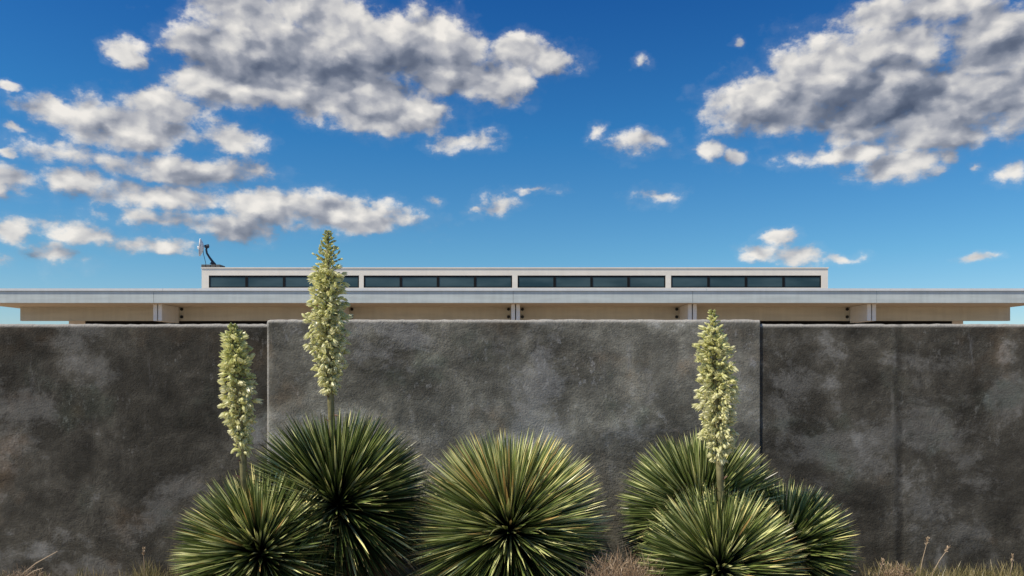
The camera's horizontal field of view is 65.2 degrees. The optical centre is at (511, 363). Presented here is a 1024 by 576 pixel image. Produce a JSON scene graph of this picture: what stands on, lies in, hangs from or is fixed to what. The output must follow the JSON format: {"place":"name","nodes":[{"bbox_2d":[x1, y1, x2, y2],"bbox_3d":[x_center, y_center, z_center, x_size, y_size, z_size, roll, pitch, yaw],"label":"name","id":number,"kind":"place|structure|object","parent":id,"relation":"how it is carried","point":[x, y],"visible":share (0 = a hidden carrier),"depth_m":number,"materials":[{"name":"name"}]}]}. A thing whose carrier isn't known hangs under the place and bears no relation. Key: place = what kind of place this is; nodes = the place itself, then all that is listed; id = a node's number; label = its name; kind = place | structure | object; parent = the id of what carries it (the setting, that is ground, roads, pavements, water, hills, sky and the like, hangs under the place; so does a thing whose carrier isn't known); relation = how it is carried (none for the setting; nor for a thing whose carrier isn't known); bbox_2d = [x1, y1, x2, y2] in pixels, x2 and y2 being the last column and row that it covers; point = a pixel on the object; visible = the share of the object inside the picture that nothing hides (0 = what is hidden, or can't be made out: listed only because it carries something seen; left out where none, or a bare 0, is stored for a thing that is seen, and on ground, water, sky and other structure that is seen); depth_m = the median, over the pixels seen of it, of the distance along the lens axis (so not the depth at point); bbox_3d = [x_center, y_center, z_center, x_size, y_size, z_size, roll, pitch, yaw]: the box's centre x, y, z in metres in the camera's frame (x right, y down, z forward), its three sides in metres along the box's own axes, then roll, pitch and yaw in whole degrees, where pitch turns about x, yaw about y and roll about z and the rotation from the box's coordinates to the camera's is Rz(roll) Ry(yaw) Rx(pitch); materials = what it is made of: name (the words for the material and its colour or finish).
{"place":"outdoors","nodes":[
{"label":"outdoors","id":0,"kind":"place"},
{"bbox_2d":[0,267,1023,324],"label":"building","id":1,"kind":"structure","parent":0,"point":[763,295],"depth_m":21.30,"materials":[{"name":"white concrete"}]},
{"bbox_2d":[197,238,224,266],"bbox_3d":[-8.748,-3.204,23.165,0.683,0.848,0.569,0,0,0],"label":"satellite dish","id":2,"kind":"object","parent":1,"relation":"on","point":[201,246],"visible":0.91,"depth_m":23.04,"materials":[{"name":"metal"}]},
{"bbox_2d":[209,276,246,287],"bbox_3d":[-8.177,-2.370,23.056,1.076,0.348,0.088,0,0,0],"label":"window","id":3,"kind":"structure","parent":1,"relation":"in","point":[214,281],"depth_m":23.02,"materials":[{"name":"blue glass"}]},
{"bbox_2d":[247,276,283,287],"bbox_3d":[-7.097,-2.370,23.056,1.076,0.348,0.088,0,0,0],"label":"window","id":4,"kind":"structure","parent":1,"relation":"in","point":[252,281],"depth_m":23.02,"materials":[{"name":"blue glass"}]},
{"bbox_2d":[284,276,314,287],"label":"window","id":5,"kind":"structure","parent":1,"relation":"in","point":[289,281],"depth_m":23.02,"materials":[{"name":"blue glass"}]},
{"bbox_2d":[330,276,358,287],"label":"window","id":6,"kind":"structure","parent":1,"relation":"in","point":[353,281],"depth_m":23.02,"materials":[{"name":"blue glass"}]},
{"bbox_2d":[364,276,400,287],"bbox_3d":[-3.731,-2.370,23.056,1.063,0.348,0.088,0,0,0],"label":"window","id":7,"kind":"structure","parent":1,"relation":"in","point":[369,281],"depth_m":23.02,"materials":[{"name":"blue glass"}]},
{"bbox_2d":[401,276,437,287],"bbox_3d":[-2.663,-2.370,23.056,1.063,0.348,0.088,0,0,0],"label":"window","id":8,"kind":"structure","parent":1,"relation":"in","point":[406,281],"depth_m":23.02,"materials":[{"name":"blue glass"}]},
{"bbox_2d":[438,276,474,287],"bbox_3d":[-1.596,-2.370,23.056,1.063,0.348,0.088,0,0,0],"label":"window","id":9,"kind":"structure","parent":1,"relation":"in","point":[443,281],"depth_m":23.02,"materials":[{"name":"blue glass"}]},
{"bbox_2d":[475,276,511,287],"bbox_3d":[-0.529,-2.370,23.056,1.063,0.348,0.088,0,0,0],"label":"window","id":10,"kind":"structure","parent":1,"relation":"in","point":[480,281],"depth_m":23.02,"materials":[{"name":"blue glass"}]},
{"bbox_2d":[518,276,554,287],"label":"window","id":11,"kind":"structure","parent":1,"relation":"in","point":[523,281],"depth_m":23.02,"materials":[{"name":"blue glass"}]},
{"bbox_2d":[555,276,590,287],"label":"window","id":12,"kind":"structure","parent":1,"relation":"in","point":[560,281],"depth_m":23.02,"materials":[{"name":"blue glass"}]},
{"bbox_2d":[591,276,627,287],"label":"window","id":13,"kind":"structure","parent":1,"relation":"in","point":[596,281],"depth_m":23.02,"materials":[{"name":"blue glass"}]},
{"bbox_2d":[628,276,664,287],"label":"window","id":14,"kind":"structure","parent":1,"relation":"in","point":[633,281],"depth_m":23.02,"materials":[{"name":"blue glass"}]},
{"bbox_2d":[671,276,707,287],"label":"window","id":15,"kind":"structure","parent":1,"relation":"in","point":[676,281],"depth_m":23.02,"materials":[{"name":"blue glass"}]},
{"bbox_2d":[708,276,745,287],"bbox_3d":[6.192,-2.370,23.056,1.076,0.348,0.088,0,0,0],"label":"window","id":16,"kind":"structure","parent":1,"relation":"in","point":[713,281],"depth_m":23.02,"materials":[{"name":"blue glass"}]},
{"bbox_2d":[746,276,783,287],"bbox_3d":[7.272,-2.370,23.056,1.076,0.348,0.088,0,0,0],"label":"window","id":17,"kind":"structure","parent":1,"relation":"in","point":[751,281],"depth_m":23.02,"materials":[{"name":"blue glass"}]},
{"bbox_2d":[784,276,820,287],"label":"window","id":18,"kind":"structure","parent":1,"relation":"in","point":[789,281],"depth_m":23.02,"materials":[{"name":"blue glass"}]},
{"bbox_2d":[0,0,1023,323],"label":"sky","id":19,"kind":"structure","parent":0,"point":[875,143],"materials":[{"name":"blue"}]},
{"bbox_3d":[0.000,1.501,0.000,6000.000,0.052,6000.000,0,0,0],"label":"ground","id":20,"kind":"structure","parent":0,"visible":0},
{"bbox_2d":[0,566,49,575],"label":"dry shrub","id":21,"kind":"object","parent":20,"relation":"on","point":[27,573],"visible":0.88,"depth_m":5.30,"materials":[{"name":"brown plant"}]},
{"bbox_2d":[20,551,57,575],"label":"dry stalk","id":22,"kind":"object","parent":20,"relation":"on","point":[36,563],"visible":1,"depth_m":5.25,"materials":[{"name":"beige plant"}]},
{"bbox_2d":[0,324,266,575],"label":"stucco wall","id":23,"kind":"structure","parent":20,"relation":"on","point":[117,442],"depth_m":5.60,"materials":[{"name":"grey concrete"}]},
{"bbox_2d":[142,547,145,575],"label":"dry stalk","id":24,"kind":"object","parent":20,"relation":"on","point":[143,550],"visible":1,"depth_m":5.30,"materials":[{"name":"brown plant"}]},
{"bbox_2d":[165,323,349,575],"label":"yucca","id":25,"kind":"object","parent":20,"relation":"on","point":[227,538],"visible":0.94,"depth_m":4.47,"materials":[{"name":"green plant"}]},
{"bbox_2d":[246,230,434,575],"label":"yucca","id":26,"kind":"object","parent":20,"relation":"on","point":[361,479],"visible":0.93,"depth_m":4.79,"materials":[{"name":"green plant"}]},
{"bbox_2d":[405,426,615,575],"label":"yucca","id":27,"kind":"object","parent":20,"relation":"on","point":[503,509],"visible":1,"depth_m":4.69,"materials":[{"name":"green plant"}]},
{"bbox_2d":[1,553,1023,575],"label":"grass","id":28,"kind":"structure","parent":20,"relation":"on","point":[155,572],"depth_m":5.40,"materials":[{"name":"brown plant"}]},
{"bbox_2d":[267,319,759,575],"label":"stucco wall","id":29,"kind":"structure","parent":20,"relation":"on","point":[609,399],"depth_m":5.59,"materials":[{"name":"grey concrete"}]},
{"bbox_2d":[572,546,664,575],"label":"dry shrub","id":30,"kind":"object","parent":20,"relation":"on","point":[620,571],"visible":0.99,"depth_m":4.49,"materials":[{"name":"brown plant"}]},
{"bbox_2d":[612,428,790,574],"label":"yucca","id":31,"kind":"object","parent":20,"relation":"on","point":[674,470],"visible":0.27,"depth_m":4.91,"materials":[{"name":"green plant"}]},
{"bbox_2d":[631,309,809,575],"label":"yucca","id":32,"kind":"object","parent":20,"relation":"on","point":[704,541],"visible":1,"depth_m":4.51,"materials":[{"name":"green plant"}]},
{"bbox_2d":[752,474,864,575],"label":"yucca","id":33,"kind":"object","parent":20,"relation":"on","point":[822,535],"visible":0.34,"depth_m":4.75,"materials":[{"name":"green plant"}]},
{"bbox_2d":[760,324,1023,575],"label":"stucco wall","id":34,"kind":"structure","parent":20,"relation":"on","point":[899,440],"depth_m":5.60,"materials":[{"name":"grey concrete"}]},
{"bbox_2d":[873,561,916,575],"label":"dry shrub","id":35,"kind":"object","parent":20,"relation":"on","point":[890,572],"visible":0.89,"depth_m":5.29,"materials":[{"name":"beige plant"}]},
{"bbox_2d":[920,537,928,571],"bbox_3d":[2.731,1.321,5.302,0.079,0.357,0.029,0,0,0],"label":"dry stalk","id":36,"kind":"object","parent":20,"relation":"on","point":[927,538],"visible":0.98,"depth_m":5.30,"materials":[{"name":"beige plant"}]},
{"bbox_2d":[931,545,951,575],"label":"dry stalk","id":37,"kind":"object","parent":20,"relation":"on","point":[942,556],"visible":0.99,"depth_m":5.30,"materials":[{"name":"beige plant"}]}
]}

